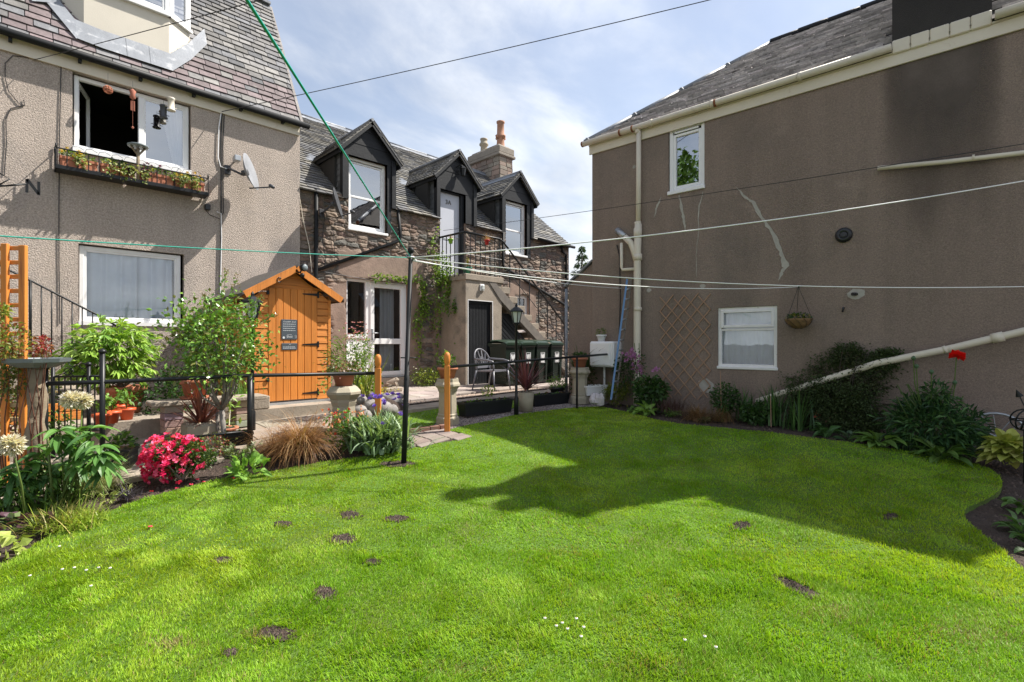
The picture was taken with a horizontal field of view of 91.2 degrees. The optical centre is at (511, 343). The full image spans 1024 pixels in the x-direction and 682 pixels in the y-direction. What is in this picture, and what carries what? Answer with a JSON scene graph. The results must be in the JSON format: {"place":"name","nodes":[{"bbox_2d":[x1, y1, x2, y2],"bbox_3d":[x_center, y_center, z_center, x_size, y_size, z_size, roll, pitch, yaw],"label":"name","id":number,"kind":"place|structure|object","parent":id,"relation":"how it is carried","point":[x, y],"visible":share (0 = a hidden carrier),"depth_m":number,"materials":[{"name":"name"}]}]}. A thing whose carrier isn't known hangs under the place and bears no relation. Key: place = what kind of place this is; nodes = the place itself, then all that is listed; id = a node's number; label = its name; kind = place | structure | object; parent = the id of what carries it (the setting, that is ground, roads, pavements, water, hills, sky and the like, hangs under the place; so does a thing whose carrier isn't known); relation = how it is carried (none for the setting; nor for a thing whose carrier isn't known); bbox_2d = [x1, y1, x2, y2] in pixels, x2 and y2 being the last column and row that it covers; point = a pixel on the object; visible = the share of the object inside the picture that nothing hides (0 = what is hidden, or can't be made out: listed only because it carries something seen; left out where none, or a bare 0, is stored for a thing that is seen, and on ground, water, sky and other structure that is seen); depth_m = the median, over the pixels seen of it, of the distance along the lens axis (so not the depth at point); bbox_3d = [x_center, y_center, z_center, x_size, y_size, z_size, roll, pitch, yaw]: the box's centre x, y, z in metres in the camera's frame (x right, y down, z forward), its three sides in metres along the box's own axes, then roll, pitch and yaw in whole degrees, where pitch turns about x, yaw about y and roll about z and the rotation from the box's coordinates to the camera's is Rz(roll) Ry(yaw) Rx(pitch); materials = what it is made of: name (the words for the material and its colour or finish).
{"place":"outdoors","nodes":[
{"label":"outdoors","id":0,"kind":"place"},
{"bbox_2d":[10,401,331,462],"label":"terrace","id":1,"kind":"structure","parent":0,"point":[140,424],"depth_m":6.41,"materials":[{"name":"stone"}]},
{"bbox_2d":[10,270,118,384],"bbox_3d":[-5.962,-0.218,6.544,1.446,1.791,0.031,0,0,-45],"label":"side stair railing","id":2,"kind":"object","parent":1,"relation":"on","point":[30,301],"visible":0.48,"depth_m":6.52,"materials":[{"name":"black metal"}]},
{"bbox_2d":[47,314,165,412],"bbox_3d":[-5.265,0.261,6.576,1.249,1.348,1.084,0,0,-45],"label":"potted shrub","id":3,"kind":"object","parent":1,"relation":"on","point":[86,347],"visible":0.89,"depth_m":6.45,"materials":[{"name":"green plant"}]},
{"bbox_2d":[117,388,137,419],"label":"potted plant","id":4,"kind":"object","parent":1,"relation":"on","point":[127,413],"visible":0.91,"depth_m":6.11,"materials":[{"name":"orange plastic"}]},
{"bbox_2d":[127,364,209,414],"bbox_3d":[-4.646,0.654,6.814,0.960,0.760,0.665,0,0,-45],"label":"dark shrub","id":5,"kind":"object","parent":1,"relation":"on","point":[169,388],"visible":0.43,"depth_m":6.68,"materials":[{"name":"green plant"}]},
{"bbox_2d":[216,372,269,411],"bbox_3d":[-3.768,0.668,7.020,0.641,0.524,0.588,0,0,-45],"label":"chive trough","id":6,"kind":"object","parent":1,"relation":"on","point":[262,404],"visible":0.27,"depth_m":7.05,"materials":[{"name":"concrete"}]},
{"bbox_2d":[1,413,385,505],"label":"path","id":7,"kind":"structure","parent":0,"point":[257,433],"depth_m":6.17,"materials":[{"name":"grey stone"}]},
{"bbox_2d":[0,243,27,478],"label":"timber trellis","id":8,"kind":"object","parent":7,"relation":"on","point":[6,262],"visible":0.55,"depth_m":4.65,"materials":[{"name":"brown wood"}]},
{"bbox_2d":[0,302,79,485],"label":"climbing shrub","id":9,"kind":"object","parent":8,"relation":"attached to","point":[13,351],"visible":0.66,"depth_m":4.50,"materials":[{"name":"green plant"}]},
{"bbox_2d":[1,357,71,489],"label":"bird bath","id":10,"kind":"object","parent":7,"relation":"on","point":[32,363],"visible":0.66,"depth_m":4.54,"materials":[{"name":"grey stone"}]},
{"bbox_2d":[48,356,98,458],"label":"garden gate","id":11,"kind":"structure","parent":7,"relation":"on","point":[88,372],"depth_m":4.99,"materials":[{"name":"black metal"}]},
{"bbox_2d":[105,430,141,469],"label":"shrub","id":12,"kind":"object","parent":7,"relation":"on","point":[132,445],"visible":0.66,"depth_m":5.14,"materials":[{"name":"green plant"}]},
{"bbox_2d":[154,381,245,446],"bbox_3d":[-3.615,0.787,5.808,1.002,0.870,0.940,0,0,29],"label":"cordyline","id":13,"kind":"object","parent":7,"relation":"on","point":[202,423],"visible":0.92,"depth_m":5.72,"materials":[{"name":"plant"}]},
{"bbox_2d":[146,393,266,434],"bbox_3d":[-3.829,0.888,6.353,1.270,0.396,0.360,0,0,-45],"label":"stone bench","id":14,"kind":"object","parent":7,"relation":"on","point":[168,405],"visible":0.55,"depth_m":6.03,"materials":[{"name":"stone"}]},
{"bbox_2d":[174,364,213,399],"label":"potted plant","id":15,"kind":"object","parent":14,"relation":"on","point":[184,384],"visible":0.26,"depth_m":6.11,"materials":[{"name":"orange plant"}]},
{"bbox_2d":[45,348,374,452],"bbox_3d":[-3.017,0.709,5.488,3.087,1.318,0.150,0,0,-32],"label":"garden rail","id":16,"kind":"object","parent":7,"relation":"on","point":[101,381],"visible":0.86,"depth_m":5.24,"materials":[{"name":"black metal"}]},
{"bbox_2d":[242,291,262,429],"bbox_3d":[-3.318,0.249,6.418,0.260,1.822,0.225,0,0,-45],"label":"lamp post","id":17,"kind":"object","parent":7,"relation":"on","point":[246,300],"visible":0.49,"depth_m":6.40,"materials":[{"name":"black metal"}]},
{"bbox_2d":[312,322,375,385],"bbox_3d":[-2.395,0.389,7.311,0.903,1.410,0.646,0,0,-45],"label":"fuchsia bush","id":18,"kind":"object","parent":7,"relation":"on","point":[362,358],"visible":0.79,"depth_m":7.31,"materials":[{"name":"green plant"}]},
{"bbox_2d":[208,265,343,402],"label":"garden shed","id":19,"kind":"structure","parent":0,"point":[307,300],"depth_m":7.83,"materials":[{"name":"brown wood"}]},
{"bbox_2d":[281,319,296,339],"bbox_3d":[-3.435,-0.210,7.741,0.240,0.310,0.013,0,0,-45],"label":"plaque","id":20,"kind":"object","parent":19,"relation":"attached to","point":[288,329],"visible":1,"depth_m":7.73,"materials":[{"name":"stone"}]},
{"bbox_2d":[266,287,318,401],"bbox_3d":[-3.396,0.020,7.798,0.805,1.720,0.050,0,0,-45],"label":"door","id":21,"kind":"structure","parent":19,"relation":"in","point":[292,304],"depth_m":7.80,"materials":[{"name":"orange wood"}]},
{"bbox_2d":[408,429,471,447],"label":"path","id":22,"kind":"structure","parent":0,"point":[425,439],"depth_m":6.13,"materials":[{"name":"beige stone"}]},
{"bbox_2d":[444,352,449,431],"bbox_3d":[-0.827,0.623,6.396,0.080,1.017,0.078,0,0,-6],"label":"timber post","id":23,"kind":"object","parent":22,"relation":"on","point":[447,392],"visible":1,"depth_m":6.36,"materials":[{"name":"orange wood"}]},
{"bbox_2d":[450,353,607,407],"bbox_3d":[0.532,0.640,7.672,3.713,0.953,0.038,0,0,-43],"label":"garden rail","id":24,"kind":"object","parent":23,"relation":"attached to","point":[514,361],"visible":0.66,"depth_m":7.59,"materials":[{"name":"black metal"}]},
{"bbox_2d":[330,376,568,401],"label":"patio","id":25,"kind":"structure","parent":0,"point":[417,393],"depth_m":10.43,"materials":[{"name":"beige stone"}]},
{"bbox_2d":[472,348,510,390],"bbox_3d":[-0.446,0.535,10.416,0.662,0.860,0.579,0,0,37],"label":"garden chair","id":26,"kind":"object","parent":25,"relation":"on","point":[493,370],"visible":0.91,"depth_m":10.42,"materials":[{"name":"grey plastic"}]},
{"bbox_2d":[488,340,520,384],"bbox_3d":[-0.184,0.445,11.470,0.472,1.050,0.651,0,0,-45],"label":"wheelie bin","id":27,"kind":"object","parent":25,"relation":"on","point":[504,351],"visible":0.75,"depth_m":11.27,"materials":[{"name":"green plastic"}]},
{"bbox_2d":[504,340,536,381],"bbox_3d":[0.182,0.445,11.850,0.472,1.050,0.651,0,0,-43],"label":"wheelie bin","id":28,"kind":"object","parent":25,"relation":"on","point":[528,346],"visible":0.23,"depth_m":11.63,"materials":[{"name":"green plastic"}]},
{"bbox_2d":[519,340,549,381],"bbox_3d":[0.522,0.445,12.203,0.651,1.050,0.472,0,0,43],"label":"wheelie bin","id":29,"kind":"object","parent":25,"relation":"on","point":[541,347],"visible":0.48,"depth_m":11.99,"materials":[{"name":"green plastic"}]},
{"bbox_2d":[542,340,563,380],"bbox_3d":[0.904,0.445,12.561,0.472,1.050,0.651,0,0,-45],"label":"wheelie bin","id":30,"kind":"object","parent":25,"relation":"on","point":[554,348],"visible":0.46,"depth_m":12.32,"materials":[{"name":"green plastic"}]},
{"bbox_2d":[398,389,568,412],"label":"path","id":31,"kind":"structure","parent":0,"point":[422,407],"depth_m":8.71,"materials":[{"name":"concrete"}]},
{"bbox_2d":[0,404,1023,681],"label":"lawn","id":32,"kind":"structure","parent":0,"point":[624,449],"depth_m":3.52,"materials":[{"name":"green plant"}]},
{"bbox_2d":[381,460,418,466],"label":"bare earth","id":33,"kind":"structure","parent":32,"relation":"on","point":[388,464],"depth_m":5.25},
{"bbox_2d":[400,247,417,463],"bbox_3d":[-1.080,0.158,5.260,0.181,2.325,0.129,0,0,-3],"label":"clothes pole","id":34,"kind":"object","parent":33,"relation":"on","point":[411,258],"visible":0.94,"depth_m":5.25,"materials":[{"name":"black metal"}]},
{"bbox_2d":[0,235,407,257],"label":"clothes line","id":35,"kind":"object","parent":34,"relation":"attached to","point":[184,247],"visible":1,"depth_m":3.59,"materials":[{"name":"green plastic"}]},
{"bbox_2d":[245,0,409,255],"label":"clothes line","id":36,"kind":"object","parent":34,"relation":"attached to","point":[250,5],"visible":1,"depth_m":1.60,"materials":[{"name":"plastic"}]},
{"bbox_2d":[413,260,797,288],"bbox_3d":[1.487,-0.779,6.117,5.385,0.182,0.010,0,0,-19],"label":"clothes line","id":37,"kind":"object","parent":34,"relation":"attached to","point":[599,283],"visible":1,"depth_m":5.95,"materials":[{"name":"white plastic"}]},
{"bbox_2d":[415,180,1023,257],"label":"clothes line","id":38,"kind":"object","parent":34,"relation":"attached to","point":[725,225],"visible":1,"depth_m":5.01,"materials":[{"name":"white plastic"}]},
{"bbox_2d":[415,258,1023,287],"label":"clothes line","id":39,"kind":"object","parent":34,"relation":"attached to","point":[724,283],"visible":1,"depth_m":5.01,"materials":[{"name":"white plastic"}]},
{"bbox_2d":[211,461,903,656],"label":"soil crumbs","id":40,"kind":"object","parent":32,"relation":"on","point":[276,632],"visible":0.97,"depth_m":3.21,"materials":[{"name":"brown soil"}]},
{"bbox_2d":[0,389,1023,566],"bbox_3d":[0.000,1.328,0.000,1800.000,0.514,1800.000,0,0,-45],"label":"ground","id":41,"kind":"structure","parent":0,"point":[983,525],"depth_m":4.87,"materials":[{"name":"soil"}]},
{"bbox_2d":[0,531,34,561],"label":"yellow leaved plant","id":42,"kind":"object","parent":41,"relation":"on","point":[7,538],"visible":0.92,"depth_m":3.40,"materials":[{"name":"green plant"}]},
{"bbox_2d":[0,509,59,534],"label":"round leaved plant","id":43,"kind":"object","parent":41,"relation":"on","point":[7,516],"visible":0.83,"depth_m":3.72,"materials":[{"name":"green plant"}]},
{"bbox_2d":[0,461,104,524],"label":"dark shrub","id":44,"kind":"object","parent":41,"relation":"on","point":[45,501],"visible":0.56,"depth_m":4.09,"materials":[{"name":"green plant"}]},
{"bbox_2d":[0,494,121,537],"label":"golden grass","id":45,"kind":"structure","parent":41,"relation":"on","point":[70,518],"depth_m":3.78,"materials":[{"name":"green plant"}]},
{"bbox_2d":[0,390,128,521],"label":"peony","id":46,"kind":"object","parent":41,"relation":"on","point":[78,450],"visible":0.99,"depth_m":4.08,"materials":[{"name":"green plant"}]},
{"bbox_2d":[35,448,144,501],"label":"feather grass","id":47,"kind":"object","parent":41,"relation":"on","point":[104,483],"depth_m":4.57,"materials":[{"name":"green plant"}]},
{"bbox_2d":[0,0,309,401],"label":"harled house","id":48,"kind":"structure","parent":41,"relation":"on","point":[205,71],"depth_m":8.11,"materials":[{"name":"beige paint"}]},
{"bbox_2d":[79,245,184,326],"bbox_3d":[-5.962,-0.860,7.905,1.328,1.180,0.215,0,0,-45],"label":"window frame","id":49,"kind":"structure","parent":48,"relation":"in","point":[114,283],"depth_m":7.91,"materials":[{"name":"white paint"}]},
{"bbox_2d":[73,75,191,173],"bbox_3d":[-6.137,-3.380,8.103,1.495,1.160,0.753,0,0,-45],"label":"window frame","id":50,"kind":"structure","parent":48,"relation":"in","point":[176,127],"depth_m":8.01,"materials":[{"name":"white plastic"}]},
{"bbox_2d":[54,143,212,198],"bbox_3d":[-5.765,-2.634,7.773,1.963,0.377,0.284,0,0,-45],"label":"window basket","id":51,"kind":"object","parent":48,"relation":"attached to","point":[88,173],"depth_m":7.59,"materials":[{"name":"black metal"}]},
{"bbox_2d":[59,147,97,170],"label":"potted plants","id":52,"kind":"object","parent":51,"relation":"in","point":[73,161],"depth_m":7.17,"materials":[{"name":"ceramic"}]},
{"bbox_2d":[98,157,138,180],"bbox_3d":[-5.912,-2.604,7.556,0.466,0.369,0.328,0,0,-45],"label":"window trough","id":53,"kind":"object","parent":51,"relation":"in","point":[114,169],"depth_m":7.48,"materials":[{"name":"ceramic"}]},
{"bbox_2d":[139,162,177,185],"bbox_3d":[-5.576,-2.620,7.897,0.531,0.372,0.315,0,0,-45],"label":"window trough","id":54,"kind":"object","parent":51,"relation":"in","point":[162,179],"depth_m":7.86,"materials":[{"name":"ceramic"}]},
{"bbox_2d":[173,171,204,191],"bbox_3d":[-5.268,-2.630,8.202,0.460,0.360,0.296,0,0,-45],"label":"window trough","id":55,"kind":"object","parent":51,"relation":"in","point":[182,181],"depth_m":8.13,"materials":[{"name":"ceramic"}]},
{"bbox_2d":[224,153,274,189],"bbox_3d":[-4.532,-2.946,8.669,0.859,0.609,0.450,0,0,36],"label":"satellite dish","id":56,"kind":"object","parent":48,"relation":"attached to","point":[249,171],"visible":1,"depth_m":8.70,"materials":[{"name":"white metal"}]},
{"bbox_2d":[222,0,708,111],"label":"overhead cable","id":57,"kind":"object","parent":48,"relation":"attached to","point":[478,54],"visible":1,"depth_m":7.36,"materials":[{"name":"black rubber"}]},
{"bbox_2d":[135,432,217,484],"bbox_3d":[-3.225,1.099,4.820,0.495,0.479,0.649,0,0,-78],"label":"azalea","id":58,"kind":"object","parent":41,"relation":"on","point":[186,456],"visible":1,"depth_m":4.76,"materials":[{"name":"pink plant"}]},
{"bbox_2d":[136,268,280,449],"bbox_3d":[-3.333,0.205,5.656,1.397,2.150,1.418,0,0,-45],"label":"rose tree","id":59,"kind":"object","parent":41,"relation":"on","point":[202,340],"visible":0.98,"depth_m":5.57,"materials":[{"name":"green plant"}]},
{"bbox_2d":[221,440,262,470],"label":"shrub","id":60,"kind":"object","parent":41,"relation":"on","point":[247,451],"visible":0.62,"depth_m":4.96,"materials":[{"name":"green plant"}]},
{"bbox_2d":[224,448,272,480],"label":"leafy plant","id":61,"kind":"object","parent":41,"relation":"on","point":[255,458],"visible":0.98,"depth_m":4.88,"materials":[{"name":"green plant"}]},
{"bbox_2d":[231,402,353,474],"bbox_3d":[-2.384,1.060,5.582,1.421,0.866,1.560,0,0,-45],"label":"brown sedge","id":62,"kind":"object","parent":41,"relation":"on","point":[303,441],"visible":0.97,"depth_m":5.43,"materials":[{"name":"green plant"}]},
{"bbox_2d":[318,405,367,450],"bbox_3d":[-1.894,0.987,5.758,0.591,0.509,0.473,0,0,-45],"label":"columbine","id":63,"kind":"object","parent":41,"relation":"on","point":[346,422],"visible":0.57,"depth_m":5.67,"materials":[{"name":"green plant"}]},
{"bbox_2d":[326,385,360,433],"bbox_3d":[-2.181,0.864,6.509,0.416,0.620,0.416,0,0,-17],"label":"chimney pot planter","id":64,"kind":"object","parent":41,"relation":"on","point":[342,398],"visible":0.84,"depth_m":6.37,"materials":[{"name":"stone"}]},
{"bbox_2d":[325,359,361,385],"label":"potted plant","id":65,"kind":"object","parent":64,"relation":"on","point":[347,380],"visible":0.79,"depth_m":6.43,"materials":[{"name":"orange plant"}]},
{"bbox_2d":[375,354,380,415],"bbox_3d":[-1.672,0.642,6.263,0.080,1.007,0.078,0,0,-6],"label":"timber post","id":66,"kind":"object","parent":41,"relation":"on","point":[378,377],"visible":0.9,"depth_m":6.23,"materials":[{"name":"orange wood"}]},
{"bbox_2d":[356,396,402,416],"bbox_3d":[-2.040,0.983,7.797,0.930,0.324,0.952,0,0,-45],"label":"rockery mound","id":67,"kind":"object","parent":41,"relation":"on","point":[399,405],"visible":0.18,"depth_m":7.67,"materials":[{"name":"stone"}]},
{"bbox_2d":[353,357,387,394],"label":"iris clump","id":68,"kind":"object","parent":67,"relation":"on","point":[362,387],"visible":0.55,"depth_m":7.68,"materials":[{"name":"green plant"}]},
{"bbox_2d":[328,392,438,455],"bbox_3d":[-1.430,0.883,5.783,1.352,0.670,1.239,0,0,-16],"label":"cornflower clump","id":69,"kind":"object","parent":41,"relation":"on","point":[380,434],"visible":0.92,"depth_m":5.58,"materials":[{"name":"green plant"}]},
{"bbox_2d":[300,113,575,386],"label":"stone cottage","id":70,"kind":"structure","parent":41,"relation":"on","point":[419,197],"depth_m":11.98,"materials":[{"name":"stone"}]},
{"bbox_2d":[347,278,405,377],"bbox_3d":[-3.046,-0.305,11.093,1.500,2.130,0.421,0,0,-45],"label":"french door","id":71,"kind":"structure","parent":70,"relation":"in","point":[386,341],"depth_m":11.43,"materials":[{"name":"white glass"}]},
{"bbox_2d":[439,231,568,384],"bbox_3d":[0.133,-0.559,13.342,4.443,4.034,0.978,0,0,-45],"label":"outside stair","id":72,"kind":"object","parent":41,"relation":"on","point":[480,319],"visible":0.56,"depth_m":11.94,"materials":[{"name":"concrete"}]},
{"bbox_2d":[371,226,457,374],"bbox_3d":[-2.047,-0.864,11.301,2.357,3.825,0.746,0,0,-45],"label":"wall creeper","id":73,"kind":"object","parent":72,"relation":"attached to","point":[438,274],"depth_m":11.68,"materials":[{"name":"green plant"}]},
{"bbox_2d":[468,300,490,384],"bbox_3d":[-0.788,0.000,11.868,0.750,1.980,0.055,0,0,-45],"label":"cellar door","id":74,"kind":"structure","parent":72,"relation":"in","point":[478,311],"depth_m":11.85,"materials":[{"name":"black wood"}]},
{"bbox_2d":[416,398,607,428],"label":"gravel","id":75,"kind":"structure","parent":41,"relation":"on","point":[466,420],"depth_m":7.66,"materials":[{"name":"grey gravel"}]},
{"bbox_2d":[435,378,459,425],"bbox_3d":[-0.887,0.809,6.907,0.342,0.650,0.342,0,0,35],"label":"chimney pot planter","id":76,"kind":"object","parent":75,"relation":"on","point":[454,387],"visible":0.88,"depth_m":6.80,"materials":[{"name":"stone"}]},
{"bbox_2d":[456,396,513,416],"bbox_3d":[-0.398,0.947,7.627,0.961,0.244,0.224,0,0,-41],"label":"plant trough","id":77,"kind":"object","parent":75,"relation":"on","point":[473,407],"visible":1,"depth_m":7.52,"materials":[{"name":"black plastic"}]},
{"bbox_2d":[509,303,523,414],"bbox_3d":[0.064,0.256,7.582,0.230,1.714,0.199,0,0,-45],"label":"lamp post","id":78,"kind":"object","parent":75,"relation":"on","point":[516,311],"visible":0.94,"depth_m":7.56,"materials":[{"name":"black metal"}]},
{"bbox_2d":[495,348,558,411],"bbox_3d":[0.248,0.563,7.921,1.131,1.020,1.083,0,0,-1],"label":"cordyline","id":79,"kind":"object","parent":75,"relation":"on","point":[526,383],"visible":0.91,"depth_m":7.86,"materials":[{"name":"plant"}]},
{"bbox_2d":[533,390,570,406],"bbox_3d":[0.639,0.944,8.676,0.847,0.235,0.234,0,0,-37],"label":"plant trough","id":80,"kind":"object","parent":75,"relation":"on","point":[550,398],"visible":0.84,"depth_m":8.61,"materials":[{"name":"black plastic"}]},
{"bbox_2d":[569,367,589,403],"bbox_3d":[1.183,0.734,8.750,0.342,0.630,0.342,0,0,35],"label":"chimney pot planter","id":81,"kind":"object","parent":75,"relation":"on","point":[583,398],"visible":0.85,"depth_m":8.63,"materials":[{"name":"stone"}]},
{"bbox_2d":[564,259,591,398],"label":"lean to wall","id":82,"kind":"structure","parent":41,"relation":"on","point":[580,317],"depth_m":9.54,"materials":[{"name":"grey concrete"}]},
{"bbox_2d":[612,343,672,407],"bbox_3d":[2.137,0.533,8.283,0.754,1.067,1.216,0,0,-16],"label":"clematis","id":83,"kind":"object","parent":41,"relation":"on","point":[639,390],"visible":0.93,"depth_m":8.03,"materials":[{"name":"green plant"}]},
{"bbox_2d":[668,400,739,425],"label":"bronze grass","id":84,"kind":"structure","parent":41,"relation":"on","point":[720,417],"depth_m":7.15,"materials":[{"name":"brown plant"}]},
{"bbox_2d":[708,381,741,413],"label":"dark shrub","id":85,"kind":"object","parent":41,"relation":"on","point":[724,399],"visible":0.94,"depth_m":7.25,"materials":[{"name":"green plant"}]},
{"bbox_2d":[739,399,776,425],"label":"dark shrub","id":86,"kind":"object","parent":41,"relation":"on","point":[761,418],"visible":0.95,"depth_m":6.92,"materials":[{"name":"green plant"}]},
{"bbox_2d":[755,380,796,425],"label":"iris clump","id":87,"kind":"object","parent":41,"relation":"on","point":[772,420],"visible":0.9,"depth_m":6.83,"materials":[{"name":"green plant"}]},
{"bbox_2d":[778,384,816,430],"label":"iris clump","id":88,"kind":"object","parent":41,"relation":"on","point":[801,417],"visible":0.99,"depth_m":6.56,"materials":[{"name":"green plant"}]},
{"bbox_2d":[580,0,1023,449],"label":"brown house","id":89,"kind":"structure","parent":41,"relation":"on","point":[875,83],"depth_m":6.83,"materials":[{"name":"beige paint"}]},
{"bbox_2d":[590,341,620,398],"bbox_3d":[1.663,0.485,8.930,0.490,1.030,0.310,0,0,41],"label":"meter cabinet","id":90,"kind":"object","parent":89,"relation":"attached to","point":[609,348],"visible":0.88,"depth_m":8.79,"materials":[{"name":"white plastic"}]},
{"bbox_2d":[610,279,631,399],"bbox_3d":[1.836,-0.094,8.520,0.630,2.084,0.095,0,0,-43],"label":"ladder","id":91,"kind":"object","parent":89,"relation":"attached to","point":[619,339],"visible":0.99,"depth_m":8.52,"materials":[{"name":"metal"}]},
{"bbox_2d":[659,293,710,400],"bbox_3d":[2.789,0.064,8.120,0.846,1.734,0.018,0,0,41],"label":"diamond trellis","id":92,"kind":"object","parent":89,"relation":"attached to","point":[687,343],"visible":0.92,"depth_m":8.10,"materials":[{"name":"wood"}]},
{"bbox_2d":[667,122,704,195],"bbox_3d":[2.839,-2.995,8.147,0.616,1.098,0.130,0,0,41],"label":"window frame","id":93,"kind":"structure","parent":89,"relation":"in","point":[674,189],"depth_m":8.16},
{"bbox_2d":[443,143,1023,230],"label":"overhead cable","id":94,"kind":"object","parent":89,"relation":"attached to","point":[767,184],"visible":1,"depth_m":6.96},
{"bbox_2d":[717,305,777,370],"bbox_3d":[3.547,-0.074,7.556,0.860,0.943,0.162,0,0,41],"label":"window","id":95,"kind":"structure","parent":89,"relation":"in","point":[747,336],"depth_m":7.58,"materials":[{"name":"white paint"}]},
{"bbox_2d":[785,286,812,328],"bbox_3d":[3.913,-0.495,6.861,0.356,0.601,0.360,0,0,-45],"label":"hanging basket","id":96,"kind":"object","parent":89,"relation":"hanging from","point":[792,321],"visible":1,"depth_m":6.78,"materials":[{"name":"brown wicker"}]},
{"bbox_2d":[776,339,908,435],"bbox_3d":[4.257,0.642,6.585,0.568,1.388,1.478,0,0,-45],"label":"cotoneaster","id":97,"kind":"object","parent":41,"relation":"on","point":[844,403],"visible":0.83,"depth_m":6.49,"materials":[{"name":"green plant"}]},
{"bbox_2d":[849,430,915,448],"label":"leafy plant","id":98,"kind":"object","parent":41,"relation":"on","point":[870,437],"visible":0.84,"depth_m":5.82,"materials":[{"name":"green plant"}]},
{"bbox_2d":[867,349,997,460],"bbox_3d":[4.777,0.716,5.612,1.226,1.298,0.879,0,0,14],"label":"oriental poppy","id":99,"kind":"object","parent":41,"relation":"on","point":[960,430],"visible":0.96,"depth_m":5.57,"materials":[{"name":"green plant"}]},
{"bbox_2d":[908,435,978,467],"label":"leafy plant","id":100,"kind":"object","parent":41,"relation":"on","point":[955,451],"visible":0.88,"depth_m":5.35,"materials":[{"name":"green plant"}]},
{"bbox_2d":[972,428,1022,468],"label":"hosta","id":101,"kind":"object","parent":41,"relation":"on","point":[1006,446],"visible":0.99,"depth_m":5.09,"materials":[{"name":"green plant"}]},
{"bbox_2d":[990,508,1023,537],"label":"leafy plant","id":102,"kind":"object","parent":41,"relation":"on","point":[1015,525],"visible":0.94,"depth_m":3.77,"materials":[{"name":"green plant"}]},
{"bbox_2d":[269,0,872,279],"label":"sky","id":103,"kind":"structure","parent":0,"point":[551,95],"materials":[{"name":"blue"}]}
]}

